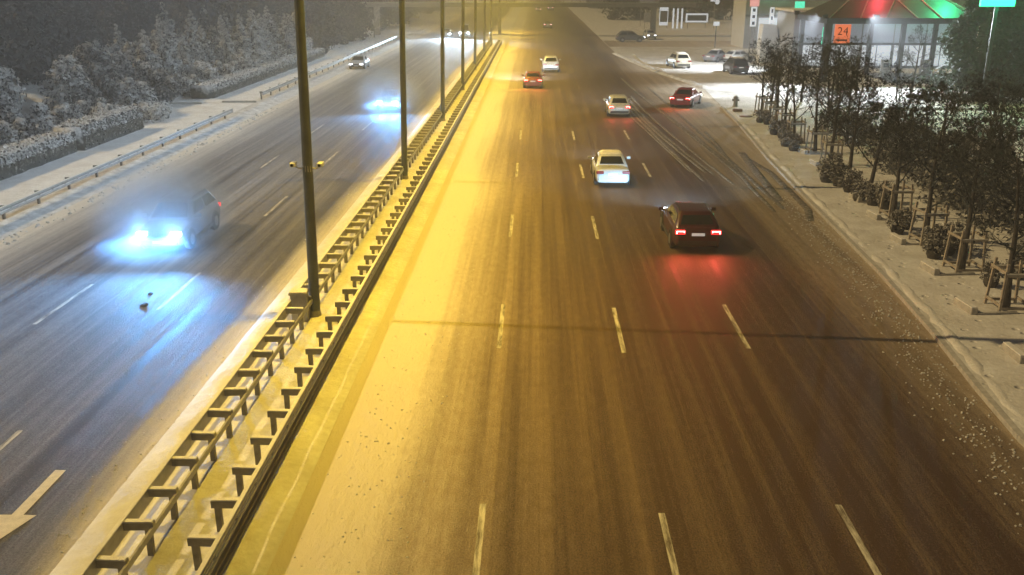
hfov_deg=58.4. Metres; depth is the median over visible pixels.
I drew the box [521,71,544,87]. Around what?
car
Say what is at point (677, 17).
white post
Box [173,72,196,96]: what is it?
bush
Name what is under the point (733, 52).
parked car
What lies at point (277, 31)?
frosted tree
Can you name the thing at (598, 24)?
ground
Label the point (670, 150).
tyre track ridge
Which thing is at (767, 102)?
tree guard
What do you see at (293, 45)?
bush
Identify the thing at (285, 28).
snowy conifer
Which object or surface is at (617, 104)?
car
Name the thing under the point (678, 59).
parked car
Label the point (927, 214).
tree guard
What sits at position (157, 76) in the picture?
bush
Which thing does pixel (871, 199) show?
shrub
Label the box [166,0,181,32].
dark tree
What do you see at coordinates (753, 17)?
price sign
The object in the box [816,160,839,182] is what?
shrub
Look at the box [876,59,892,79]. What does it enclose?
fuel pump
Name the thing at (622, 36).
car
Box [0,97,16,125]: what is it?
frosted tree
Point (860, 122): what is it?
bush
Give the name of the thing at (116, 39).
snowy conifer
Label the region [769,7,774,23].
price sign
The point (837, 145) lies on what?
tree guard
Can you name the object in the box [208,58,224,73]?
bush
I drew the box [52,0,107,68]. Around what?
dark tree
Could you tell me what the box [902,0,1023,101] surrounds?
conifer
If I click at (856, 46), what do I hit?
shop window
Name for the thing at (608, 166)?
car
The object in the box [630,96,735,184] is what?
tyre track ridge
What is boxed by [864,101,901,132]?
bush
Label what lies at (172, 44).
snowy conifer
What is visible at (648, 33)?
car
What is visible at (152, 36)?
frosted tree
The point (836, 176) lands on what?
shrub
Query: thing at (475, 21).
street lamp
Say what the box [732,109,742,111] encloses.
concrete slab
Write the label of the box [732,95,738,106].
hydrant
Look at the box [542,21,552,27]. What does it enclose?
car
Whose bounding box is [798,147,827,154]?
kerb block
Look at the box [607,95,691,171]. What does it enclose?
tyre track ridge
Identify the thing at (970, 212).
bare tree
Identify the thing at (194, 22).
snowy conifer
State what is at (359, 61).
car
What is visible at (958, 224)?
shrub
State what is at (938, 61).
shop window
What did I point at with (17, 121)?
bush
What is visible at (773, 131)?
shrub
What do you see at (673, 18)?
white post
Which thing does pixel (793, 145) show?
shrub
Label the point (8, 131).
bush
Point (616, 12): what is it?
tree
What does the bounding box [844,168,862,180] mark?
shrub
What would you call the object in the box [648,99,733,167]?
tyre track ridge
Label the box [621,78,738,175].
tyre track ridge
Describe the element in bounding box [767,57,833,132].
bare tree
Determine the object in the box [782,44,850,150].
bare tree
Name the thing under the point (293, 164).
surveillance camera
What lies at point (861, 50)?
bare tree
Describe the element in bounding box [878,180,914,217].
tree guard
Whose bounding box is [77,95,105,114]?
bush
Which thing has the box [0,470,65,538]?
lane arrow
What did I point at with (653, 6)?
footbridge
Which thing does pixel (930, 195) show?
bare tree
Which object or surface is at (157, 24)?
snowy conifer
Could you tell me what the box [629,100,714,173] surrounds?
tyre track ridge
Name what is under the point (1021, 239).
bush
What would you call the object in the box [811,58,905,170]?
bare tree
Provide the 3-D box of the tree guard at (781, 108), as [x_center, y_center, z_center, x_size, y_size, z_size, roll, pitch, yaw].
[18.840,-12.285,65.039,1.035,1.603,1.035,0,19,1]
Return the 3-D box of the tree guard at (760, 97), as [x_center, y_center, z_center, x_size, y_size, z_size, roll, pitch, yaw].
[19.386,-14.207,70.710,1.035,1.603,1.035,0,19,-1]
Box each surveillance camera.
[289,161,301,168]
[313,161,323,168]
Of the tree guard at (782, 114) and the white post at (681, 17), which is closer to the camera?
the tree guard at (782, 114)
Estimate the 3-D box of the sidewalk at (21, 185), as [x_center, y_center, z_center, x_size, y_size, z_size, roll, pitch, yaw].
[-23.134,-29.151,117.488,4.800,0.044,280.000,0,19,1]
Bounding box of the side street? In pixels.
[604,41,736,46]
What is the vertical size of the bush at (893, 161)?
2.279 m
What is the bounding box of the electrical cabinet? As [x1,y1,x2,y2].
[288,288,309,321]
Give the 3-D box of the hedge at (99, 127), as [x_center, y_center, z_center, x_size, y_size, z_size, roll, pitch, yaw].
[-27.075,-10.587,60.255,2.393,1.855,9.065,0,19,1]
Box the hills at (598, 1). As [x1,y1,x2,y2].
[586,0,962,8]
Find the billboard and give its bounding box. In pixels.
[686,13,707,27]
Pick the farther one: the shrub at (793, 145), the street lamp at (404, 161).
the shrub at (793, 145)
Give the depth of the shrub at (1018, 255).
31.90 m
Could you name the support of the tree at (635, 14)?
on the ground
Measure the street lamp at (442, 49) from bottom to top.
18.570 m
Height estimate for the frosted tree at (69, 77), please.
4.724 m
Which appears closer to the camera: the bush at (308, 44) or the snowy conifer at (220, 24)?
the snowy conifer at (220, 24)
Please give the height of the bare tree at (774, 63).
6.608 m
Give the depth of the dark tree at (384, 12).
181.32 m
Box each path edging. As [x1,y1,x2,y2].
[169,102,201,104]
[222,101,255,102]
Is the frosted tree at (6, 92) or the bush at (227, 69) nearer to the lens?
the frosted tree at (6, 92)
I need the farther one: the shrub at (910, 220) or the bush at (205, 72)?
the bush at (205, 72)
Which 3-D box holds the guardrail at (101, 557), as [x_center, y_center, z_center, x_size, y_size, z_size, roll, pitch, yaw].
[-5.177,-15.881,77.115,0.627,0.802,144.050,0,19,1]
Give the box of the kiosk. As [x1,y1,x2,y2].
[756,23,777,62]
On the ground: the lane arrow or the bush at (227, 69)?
the bush at (227, 69)
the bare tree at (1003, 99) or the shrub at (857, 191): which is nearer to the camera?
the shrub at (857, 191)
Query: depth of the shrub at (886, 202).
41.55 m
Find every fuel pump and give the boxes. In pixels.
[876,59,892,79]
[915,60,931,79]
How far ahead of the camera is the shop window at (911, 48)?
107.18 m
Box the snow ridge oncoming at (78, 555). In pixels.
[49,61,471,574]
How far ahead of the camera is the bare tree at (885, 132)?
39.28 m
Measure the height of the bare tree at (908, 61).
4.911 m
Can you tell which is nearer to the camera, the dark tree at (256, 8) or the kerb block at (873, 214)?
the kerb block at (873, 214)
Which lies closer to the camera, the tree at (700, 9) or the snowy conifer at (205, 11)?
the snowy conifer at (205, 11)
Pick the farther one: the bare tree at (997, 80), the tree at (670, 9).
the tree at (670, 9)
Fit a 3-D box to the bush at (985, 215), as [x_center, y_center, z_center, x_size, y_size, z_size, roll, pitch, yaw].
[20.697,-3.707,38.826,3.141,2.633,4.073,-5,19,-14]
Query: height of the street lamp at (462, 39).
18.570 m
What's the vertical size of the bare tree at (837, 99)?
6.657 m
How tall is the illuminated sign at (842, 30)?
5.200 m
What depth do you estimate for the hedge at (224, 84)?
90.65 m
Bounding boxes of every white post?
[672,8,674,27]
[676,8,678,27]
[681,8,682,27]
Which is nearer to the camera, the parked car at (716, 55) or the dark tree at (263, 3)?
the parked car at (716, 55)
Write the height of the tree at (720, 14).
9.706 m
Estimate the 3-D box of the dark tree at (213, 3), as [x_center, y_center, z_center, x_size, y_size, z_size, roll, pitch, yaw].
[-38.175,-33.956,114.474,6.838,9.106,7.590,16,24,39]
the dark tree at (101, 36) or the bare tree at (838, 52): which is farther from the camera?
the dark tree at (101, 36)
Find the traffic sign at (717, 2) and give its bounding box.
[711,0,720,28]
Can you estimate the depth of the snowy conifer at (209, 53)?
94.10 m
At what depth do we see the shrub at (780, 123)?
59.82 m
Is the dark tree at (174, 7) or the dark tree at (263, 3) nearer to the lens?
the dark tree at (174, 7)
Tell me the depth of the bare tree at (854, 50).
57.34 m
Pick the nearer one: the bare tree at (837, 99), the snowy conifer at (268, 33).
the bare tree at (837, 99)
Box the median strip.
[100,16,518,574]
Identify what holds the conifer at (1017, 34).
on the forecourt
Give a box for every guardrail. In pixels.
[0,108,232,219]
[77,40,492,574]
[187,39,501,574]
[259,36,396,98]
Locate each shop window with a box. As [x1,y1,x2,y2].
[757,18,776,40]
[801,45,821,64]
[829,45,858,64]
[860,45,890,65]
[892,45,922,65]
[924,45,951,65]
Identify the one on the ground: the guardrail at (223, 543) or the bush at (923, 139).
the bush at (923, 139)
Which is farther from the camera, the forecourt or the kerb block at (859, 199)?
the forecourt
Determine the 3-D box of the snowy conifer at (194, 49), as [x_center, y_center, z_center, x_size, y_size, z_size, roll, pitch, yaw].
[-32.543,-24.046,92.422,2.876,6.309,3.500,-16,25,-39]
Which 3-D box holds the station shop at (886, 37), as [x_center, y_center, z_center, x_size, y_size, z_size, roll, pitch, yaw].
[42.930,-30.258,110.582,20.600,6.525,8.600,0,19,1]
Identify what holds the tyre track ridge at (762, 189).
on the road
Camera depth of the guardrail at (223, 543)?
22.62 m
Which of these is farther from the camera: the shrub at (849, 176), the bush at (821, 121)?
the bush at (821, 121)
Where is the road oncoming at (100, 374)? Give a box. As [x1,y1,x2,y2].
[0,0,519,574]
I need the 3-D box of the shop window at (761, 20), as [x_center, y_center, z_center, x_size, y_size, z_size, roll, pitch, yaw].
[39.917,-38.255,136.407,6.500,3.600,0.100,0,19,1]
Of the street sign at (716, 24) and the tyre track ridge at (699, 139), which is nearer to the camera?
the tyre track ridge at (699, 139)
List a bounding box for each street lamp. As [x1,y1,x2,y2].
[294,0,321,316]
[399,0,407,178]
[440,0,444,120]
[461,0,464,89]
[474,0,476,69]
[483,0,485,55]
[490,0,491,45]
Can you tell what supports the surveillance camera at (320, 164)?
attached to the street lamp at (308, 183)
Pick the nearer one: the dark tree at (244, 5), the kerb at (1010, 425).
the kerb at (1010, 425)
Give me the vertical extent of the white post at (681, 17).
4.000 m
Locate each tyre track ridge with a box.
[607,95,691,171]
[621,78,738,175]
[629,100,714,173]
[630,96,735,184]
[630,106,707,172]
[630,110,704,180]
[647,87,784,208]
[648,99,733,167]
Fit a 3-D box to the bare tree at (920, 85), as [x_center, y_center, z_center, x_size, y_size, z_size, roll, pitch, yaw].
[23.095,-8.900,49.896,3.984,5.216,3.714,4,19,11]
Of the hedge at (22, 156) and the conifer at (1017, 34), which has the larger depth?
the conifer at (1017, 34)
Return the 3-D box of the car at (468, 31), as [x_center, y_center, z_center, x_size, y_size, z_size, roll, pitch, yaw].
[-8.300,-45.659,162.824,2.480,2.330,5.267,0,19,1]
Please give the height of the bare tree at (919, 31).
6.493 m
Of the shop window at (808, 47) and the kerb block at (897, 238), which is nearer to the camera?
the kerb block at (897, 238)
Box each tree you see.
[0,0,69,86]
[0,66,26,117]
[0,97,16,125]
[2,0,78,84]
[37,54,90,111]
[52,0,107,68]
[67,39,126,104]
[87,0,124,46]
[93,0,166,53]
[96,44,140,92]
[120,0,174,25]
[121,40,157,80]
[137,34,178,74]
[163,0,178,22]
[165,30,191,75]
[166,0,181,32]
[169,0,219,36]
[171,0,234,26]
[174,27,195,60]
[196,26,219,57]
[213,0,243,25]
[226,28,254,52]
[229,0,249,24]
[229,0,260,24]
[231,16,244,31]
[247,0,276,18]
[252,14,284,45]
[264,0,293,22]
[273,12,281,27]
[286,0,334,47]
[288,10,295,35]
[294,0,344,53]
[330,0,353,44]
[341,0,372,41]
[365,0,393,30]
[368,6,382,36]
[387,0,416,24]
[418,0,436,13]
[598,0,632,19]
[625,0,650,18]
[658,0,688,21]
[687,0,716,22]
[702,0,733,19]
[740,38,789,111]
[749,34,802,119]
[752,31,810,118]
[761,48,811,119]
[763,45,801,96]
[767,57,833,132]
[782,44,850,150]
[789,34,831,101]
[797,33,857,113]
[799,39,865,127]
[803,45,877,160]
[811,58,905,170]
[817,34,863,103]
[819,37,894,142]
[824,74,928,196]
[838,33,880,97]
[848,80,958,215]
[855,79,937,159]
[878,49,923,101]
[883,81,994,238]
[887,70,993,192]
[894,24,944,92]
[899,77,971,152]
[925,74,1023,203]
[925,85,1023,268]
[936,60,1023,154]
[940,30,985,95]
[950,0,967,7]
[954,76,1023,141]
[956,97,1023,232]
[961,111,1023,306]
[970,106,1023,214]
[1009,205,1023,241]
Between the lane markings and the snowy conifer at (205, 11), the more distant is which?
the snowy conifer at (205, 11)
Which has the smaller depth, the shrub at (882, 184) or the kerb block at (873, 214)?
the kerb block at (873, 214)
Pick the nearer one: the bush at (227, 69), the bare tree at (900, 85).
the bare tree at (900, 85)
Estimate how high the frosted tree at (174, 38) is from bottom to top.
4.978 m
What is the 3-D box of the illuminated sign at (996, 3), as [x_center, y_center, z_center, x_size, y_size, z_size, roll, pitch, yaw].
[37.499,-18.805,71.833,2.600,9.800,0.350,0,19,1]
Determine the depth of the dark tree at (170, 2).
128.51 m
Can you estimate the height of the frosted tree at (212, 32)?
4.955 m
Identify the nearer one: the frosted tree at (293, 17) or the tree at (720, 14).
the frosted tree at (293, 17)
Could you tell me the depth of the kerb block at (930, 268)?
32.51 m
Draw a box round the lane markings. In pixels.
[0,122,881,574]
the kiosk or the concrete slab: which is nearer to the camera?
the concrete slab
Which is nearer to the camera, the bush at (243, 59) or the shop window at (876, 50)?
the bush at (243, 59)
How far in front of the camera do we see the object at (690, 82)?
100.45 m
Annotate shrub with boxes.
[753,109,765,122]
[760,111,773,124]
[768,119,780,134]
[776,119,792,137]
[778,130,792,146]
[787,133,802,150]
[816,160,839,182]
[819,152,842,164]
[820,158,835,173]
[829,161,853,186]
[835,169,862,192]
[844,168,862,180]
[849,177,870,200]
[862,182,881,205]
[871,180,895,197]
[875,187,894,209]
[884,209,909,234]
[893,207,917,229]
[921,231,949,259]
[922,222,947,247]
[933,224,962,255]
[944,221,971,249]
[979,259,1013,287]
[1002,252,1023,279]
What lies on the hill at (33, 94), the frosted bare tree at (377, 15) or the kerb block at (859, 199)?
the frosted bare tree at (377, 15)
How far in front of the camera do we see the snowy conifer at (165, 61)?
82.76 m
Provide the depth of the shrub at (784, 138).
56.96 m
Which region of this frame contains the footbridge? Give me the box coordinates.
[360,0,696,34]
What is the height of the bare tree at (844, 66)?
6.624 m
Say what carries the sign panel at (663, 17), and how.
on the ground
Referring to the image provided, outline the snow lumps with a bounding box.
[3,108,1023,574]
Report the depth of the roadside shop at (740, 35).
136.29 m
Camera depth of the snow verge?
53.26 m
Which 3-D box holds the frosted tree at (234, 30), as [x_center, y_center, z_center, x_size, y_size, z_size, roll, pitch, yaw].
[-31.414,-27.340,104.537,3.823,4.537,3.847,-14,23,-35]
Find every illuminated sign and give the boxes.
[833,24,850,50]
[979,0,1015,109]
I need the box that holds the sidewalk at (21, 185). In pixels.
[0,16,448,215]
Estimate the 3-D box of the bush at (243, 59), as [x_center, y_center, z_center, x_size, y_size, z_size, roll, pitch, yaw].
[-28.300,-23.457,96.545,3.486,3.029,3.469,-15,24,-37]
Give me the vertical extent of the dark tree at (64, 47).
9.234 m
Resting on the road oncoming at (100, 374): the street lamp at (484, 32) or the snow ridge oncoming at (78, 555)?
the snow ridge oncoming at (78, 555)
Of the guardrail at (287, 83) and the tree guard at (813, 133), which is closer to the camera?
the tree guard at (813, 133)
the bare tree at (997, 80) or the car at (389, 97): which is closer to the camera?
the bare tree at (997, 80)
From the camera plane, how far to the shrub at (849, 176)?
44.78 m
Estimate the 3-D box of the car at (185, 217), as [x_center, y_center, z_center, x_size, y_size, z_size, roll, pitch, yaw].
[-13.529,-2.862,37.362,2.380,1.782,4.767,0,19,1]
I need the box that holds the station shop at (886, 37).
[775,8,954,67]
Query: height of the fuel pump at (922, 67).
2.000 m
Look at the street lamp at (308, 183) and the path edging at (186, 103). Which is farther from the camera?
the path edging at (186, 103)
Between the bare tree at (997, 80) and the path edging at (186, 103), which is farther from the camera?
the path edging at (186, 103)
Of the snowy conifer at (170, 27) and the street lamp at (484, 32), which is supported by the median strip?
the street lamp at (484, 32)
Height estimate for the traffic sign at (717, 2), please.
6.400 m
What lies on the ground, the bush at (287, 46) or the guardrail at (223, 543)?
the bush at (287, 46)
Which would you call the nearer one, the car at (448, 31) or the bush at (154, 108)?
the bush at (154, 108)
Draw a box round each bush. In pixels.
[0,121,19,145]
[1,113,41,142]
[19,98,70,138]
[47,101,85,120]
[67,86,106,115]
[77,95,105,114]
[91,102,122,113]
[116,77,158,104]
[118,87,154,113]
[132,100,173,122]
[142,68,180,103]
[149,71,182,100]
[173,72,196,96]
[180,60,213,79]
[192,63,221,82]
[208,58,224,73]
[213,58,238,75]
[229,50,261,71]
[247,49,267,64]
[254,48,271,61]
[261,41,287,60]
[275,41,295,58]
[288,36,313,51]
[288,40,296,53]
[812,108,846,135]
[828,111,874,146]
[856,121,910,160]
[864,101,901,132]
[867,136,917,174]
[904,150,961,191]
[911,126,941,160]
[917,157,980,209]
[919,130,981,167]
[946,170,1023,232]
[967,139,1016,184]
[999,159,1023,208]
[1000,215,1023,254]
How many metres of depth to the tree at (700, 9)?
216.31 m
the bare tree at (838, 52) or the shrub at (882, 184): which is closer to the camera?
the shrub at (882, 184)
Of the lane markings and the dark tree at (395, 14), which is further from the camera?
the dark tree at (395, 14)
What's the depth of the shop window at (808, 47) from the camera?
107.40 m
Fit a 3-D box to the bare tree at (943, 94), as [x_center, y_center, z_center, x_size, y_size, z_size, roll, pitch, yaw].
[21.042,-7.377,43.855,4.284,6.215,5.106,-16,25,-40]
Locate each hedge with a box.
[0,130,76,180]
[51,105,143,150]
[190,47,324,98]
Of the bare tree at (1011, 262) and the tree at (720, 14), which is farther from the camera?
the tree at (720, 14)
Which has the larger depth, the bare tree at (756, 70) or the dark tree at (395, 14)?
the dark tree at (395, 14)
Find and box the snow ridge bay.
[751,160,813,220]
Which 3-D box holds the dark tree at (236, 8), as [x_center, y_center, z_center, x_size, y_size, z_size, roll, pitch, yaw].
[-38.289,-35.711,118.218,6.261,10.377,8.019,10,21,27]
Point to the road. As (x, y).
(558, 432)
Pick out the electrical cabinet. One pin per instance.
(299, 297)
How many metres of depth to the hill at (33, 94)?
79.05 m
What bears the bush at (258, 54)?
on the ground
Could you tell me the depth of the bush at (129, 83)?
72.94 m
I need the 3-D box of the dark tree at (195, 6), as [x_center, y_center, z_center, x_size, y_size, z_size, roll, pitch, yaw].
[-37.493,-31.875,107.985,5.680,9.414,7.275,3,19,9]
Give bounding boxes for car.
[136,189,220,248]
[349,55,369,68]
[376,88,400,108]
[444,28,452,36]
[458,23,471,37]
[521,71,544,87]
[540,55,560,71]
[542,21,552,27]
[588,150,629,184]
[603,94,630,115]
[615,31,644,41]
[643,29,656,38]
[659,202,720,247]
[666,52,690,67]
[670,87,701,107]
[702,49,726,61]
[722,56,748,73]
[723,49,754,61]
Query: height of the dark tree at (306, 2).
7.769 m
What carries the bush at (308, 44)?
on the ground
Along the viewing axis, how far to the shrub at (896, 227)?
37.53 m
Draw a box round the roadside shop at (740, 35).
[731,0,829,48]
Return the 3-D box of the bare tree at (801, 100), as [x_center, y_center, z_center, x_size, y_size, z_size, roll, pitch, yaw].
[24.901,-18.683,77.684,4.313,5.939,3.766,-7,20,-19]
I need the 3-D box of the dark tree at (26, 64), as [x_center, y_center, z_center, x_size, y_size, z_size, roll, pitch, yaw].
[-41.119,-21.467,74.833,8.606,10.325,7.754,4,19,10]
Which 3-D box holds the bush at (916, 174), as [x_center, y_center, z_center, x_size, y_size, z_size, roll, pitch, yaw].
[21.267,-5.783,45.606,2.555,2.168,2.703,-3,19,-8]
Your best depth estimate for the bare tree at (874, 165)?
42.93 m
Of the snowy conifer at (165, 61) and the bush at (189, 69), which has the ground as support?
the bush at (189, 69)
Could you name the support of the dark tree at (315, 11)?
on the hill at (33, 94)
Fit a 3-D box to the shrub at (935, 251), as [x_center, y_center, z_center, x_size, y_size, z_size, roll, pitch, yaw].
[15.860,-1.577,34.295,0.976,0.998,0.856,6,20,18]
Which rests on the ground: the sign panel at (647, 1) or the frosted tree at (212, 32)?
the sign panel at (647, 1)
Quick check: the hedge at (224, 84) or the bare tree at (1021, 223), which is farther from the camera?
the hedge at (224, 84)
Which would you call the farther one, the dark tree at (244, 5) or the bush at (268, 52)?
the dark tree at (244, 5)
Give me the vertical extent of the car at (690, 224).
1.552 m
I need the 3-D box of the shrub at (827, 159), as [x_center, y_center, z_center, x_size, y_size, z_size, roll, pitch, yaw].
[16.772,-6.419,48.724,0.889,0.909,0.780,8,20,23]
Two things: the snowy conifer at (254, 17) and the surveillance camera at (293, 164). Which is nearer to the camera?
the surveillance camera at (293, 164)
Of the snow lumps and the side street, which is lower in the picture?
the snow lumps
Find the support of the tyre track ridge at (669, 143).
on the road
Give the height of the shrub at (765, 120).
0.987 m
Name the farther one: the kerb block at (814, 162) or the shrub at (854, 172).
the kerb block at (814, 162)
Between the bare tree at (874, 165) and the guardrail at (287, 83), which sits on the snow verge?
the guardrail at (287, 83)
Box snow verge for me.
[0,16,456,239]
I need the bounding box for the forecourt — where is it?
[610,47,1023,107]
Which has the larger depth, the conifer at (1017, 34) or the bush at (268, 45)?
the bush at (268, 45)
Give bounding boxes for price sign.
[748,0,759,53]
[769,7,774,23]
[795,1,804,7]
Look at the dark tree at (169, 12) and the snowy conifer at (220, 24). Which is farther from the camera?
the dark tree at (169, 12)
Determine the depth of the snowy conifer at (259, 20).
111.66 m
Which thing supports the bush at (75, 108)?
on the ground
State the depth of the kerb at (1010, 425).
28.77 m
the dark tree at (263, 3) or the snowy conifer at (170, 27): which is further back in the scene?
the dark tree at (263, 3)
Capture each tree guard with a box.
[754,92,770,112]
[762,97,775,118]
[768,102,784,124]
[775,108,792,131]
[786,116,806,143]
[805,126,828,154]
[819,136,843,162]
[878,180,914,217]
[908,201,949,245]
[942,225,988,273]
[983,257,1023,310]
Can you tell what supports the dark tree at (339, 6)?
on the hill at (33, 94)
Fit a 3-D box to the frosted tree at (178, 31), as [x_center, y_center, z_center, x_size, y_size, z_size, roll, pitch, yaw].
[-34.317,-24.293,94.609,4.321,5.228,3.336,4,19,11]
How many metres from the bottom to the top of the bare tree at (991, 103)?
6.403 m
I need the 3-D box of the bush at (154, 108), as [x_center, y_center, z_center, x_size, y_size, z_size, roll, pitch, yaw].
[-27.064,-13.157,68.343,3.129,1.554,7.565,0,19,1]
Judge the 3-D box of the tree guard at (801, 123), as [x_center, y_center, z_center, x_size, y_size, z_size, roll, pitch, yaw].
[18.115,-10.044,58.424,1.035,1.603,1.035,1,19,2]
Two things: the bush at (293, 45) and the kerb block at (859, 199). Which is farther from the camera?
the bush at (293, 45)
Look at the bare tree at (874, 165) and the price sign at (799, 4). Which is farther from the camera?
the price sign at (799, 4)
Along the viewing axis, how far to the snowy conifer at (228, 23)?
114.29 m
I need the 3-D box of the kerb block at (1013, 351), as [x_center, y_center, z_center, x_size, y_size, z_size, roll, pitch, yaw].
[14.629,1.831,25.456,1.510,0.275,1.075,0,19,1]
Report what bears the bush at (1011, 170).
on the ground
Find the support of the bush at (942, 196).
on the ground
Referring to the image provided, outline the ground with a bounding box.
[28,0,1023,203]
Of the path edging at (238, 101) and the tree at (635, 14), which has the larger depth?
the tree at (635, 14)
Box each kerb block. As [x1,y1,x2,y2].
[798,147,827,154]
[809,159,819,165]
[849,193,865,202]
[866,209,891,220]
[889,232,923,244]
[919,261,974,275]
[953,297,1017,314]
[1001,342,1023,363]
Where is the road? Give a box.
[266,0,1023,574]
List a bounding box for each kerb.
[721,106,1023,446]
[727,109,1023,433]
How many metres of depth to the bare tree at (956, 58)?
78.46 m
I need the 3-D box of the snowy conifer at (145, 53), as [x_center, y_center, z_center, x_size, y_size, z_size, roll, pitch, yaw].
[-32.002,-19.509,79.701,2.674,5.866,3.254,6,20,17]
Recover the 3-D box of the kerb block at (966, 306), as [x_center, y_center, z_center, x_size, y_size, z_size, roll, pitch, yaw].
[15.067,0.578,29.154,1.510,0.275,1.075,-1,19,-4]
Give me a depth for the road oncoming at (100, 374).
32.01 m
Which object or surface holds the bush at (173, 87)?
on the ground
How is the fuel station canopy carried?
on the forecourt
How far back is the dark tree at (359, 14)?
151.02 m
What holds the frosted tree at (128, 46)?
on the hill at (33, 94)
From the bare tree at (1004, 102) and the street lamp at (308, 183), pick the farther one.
the bare tree at (1004, 102)
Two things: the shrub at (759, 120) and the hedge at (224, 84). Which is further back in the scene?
the hedge at (224, 84)
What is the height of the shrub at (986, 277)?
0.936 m
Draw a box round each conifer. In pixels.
[111,23,126,77]
[131,29,164,92]
[151,14,162,47]
[153,27,177,79]
[155,20,182,77]
[159,1,178,35]
[177,34,194,77]
[182,17,207,66]
[186,10,200,55]
[196,25,215,63]
[198,5,212,35]
[211,14,233,63]
[214,25,240,67]
[222,11,232,29]
[232,14,251,52]
[245,9,268,50]
[245,10,264,50]
[257,13,272,46]
[262,5,279,43]
[262,17,273,40]
[278,13,293,52]
[286,14,295,39]
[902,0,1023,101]
[972,0,1023,96]
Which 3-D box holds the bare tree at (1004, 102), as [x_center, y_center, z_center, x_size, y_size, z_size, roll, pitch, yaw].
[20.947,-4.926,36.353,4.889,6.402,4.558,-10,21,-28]
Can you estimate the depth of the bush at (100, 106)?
62.34 m
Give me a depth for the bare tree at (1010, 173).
35.13 m
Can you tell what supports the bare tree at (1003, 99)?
on the ground
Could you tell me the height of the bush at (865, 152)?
2.394 m
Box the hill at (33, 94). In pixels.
[8,0,468,136]
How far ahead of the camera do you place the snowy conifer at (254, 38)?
105.40 m
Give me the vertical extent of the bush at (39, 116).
3.023 m
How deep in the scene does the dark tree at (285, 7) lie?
147.77 m
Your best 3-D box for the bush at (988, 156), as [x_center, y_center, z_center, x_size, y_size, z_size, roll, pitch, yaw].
[24.474,-6.208,46.223,3.267,2.620,3.088,-3,19,-9]
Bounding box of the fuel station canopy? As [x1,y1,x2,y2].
[794,0,975,82]
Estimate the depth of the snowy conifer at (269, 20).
117.61 m
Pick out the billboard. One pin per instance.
(696, 17)
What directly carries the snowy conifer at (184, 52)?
on the hill at (33, 94)
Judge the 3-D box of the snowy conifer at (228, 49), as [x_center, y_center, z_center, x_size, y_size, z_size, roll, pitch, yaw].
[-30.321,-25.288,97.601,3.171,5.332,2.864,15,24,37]
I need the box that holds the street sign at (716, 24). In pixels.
[713,22,719,47]
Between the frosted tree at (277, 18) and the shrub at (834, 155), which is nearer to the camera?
the shrub at (834, 155)
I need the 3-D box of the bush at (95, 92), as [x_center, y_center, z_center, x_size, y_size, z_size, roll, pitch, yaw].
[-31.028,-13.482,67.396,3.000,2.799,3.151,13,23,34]
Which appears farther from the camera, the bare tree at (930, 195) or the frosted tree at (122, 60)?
the frosted tree at (122, 60)
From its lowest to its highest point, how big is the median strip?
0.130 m
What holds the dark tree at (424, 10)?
on the hill at (33, 94)
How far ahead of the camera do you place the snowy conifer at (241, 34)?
102.89 m
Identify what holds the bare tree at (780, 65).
on the forecourt
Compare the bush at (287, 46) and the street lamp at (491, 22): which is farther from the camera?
the street lamp at (491, 22)
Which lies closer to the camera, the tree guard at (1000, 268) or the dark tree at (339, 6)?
the tree guard at (1000, 268)
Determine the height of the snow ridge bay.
0.084 m
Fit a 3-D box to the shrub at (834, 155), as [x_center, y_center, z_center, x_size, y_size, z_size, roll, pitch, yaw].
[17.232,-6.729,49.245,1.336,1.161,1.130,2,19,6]
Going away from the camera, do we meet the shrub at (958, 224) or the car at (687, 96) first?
the shrub at (958, 224)
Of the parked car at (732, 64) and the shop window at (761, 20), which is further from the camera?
the shop window at (761, 20)
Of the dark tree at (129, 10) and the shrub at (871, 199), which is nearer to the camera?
the shrub at (871, 199)
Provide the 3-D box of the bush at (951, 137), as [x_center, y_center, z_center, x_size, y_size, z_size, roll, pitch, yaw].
[23.837,-7.313,49.520,3.059,2.595,3.236,4,19,11]
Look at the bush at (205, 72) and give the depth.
84.97 m
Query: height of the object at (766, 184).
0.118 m
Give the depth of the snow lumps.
27.76 m
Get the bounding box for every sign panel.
[640,0,654,25]
[659,7,668,27]
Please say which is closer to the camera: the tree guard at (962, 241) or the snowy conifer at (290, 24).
the tree guard at (962, 241)
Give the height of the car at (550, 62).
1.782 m
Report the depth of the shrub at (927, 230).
34.98 m
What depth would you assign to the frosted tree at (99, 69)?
69.81 m

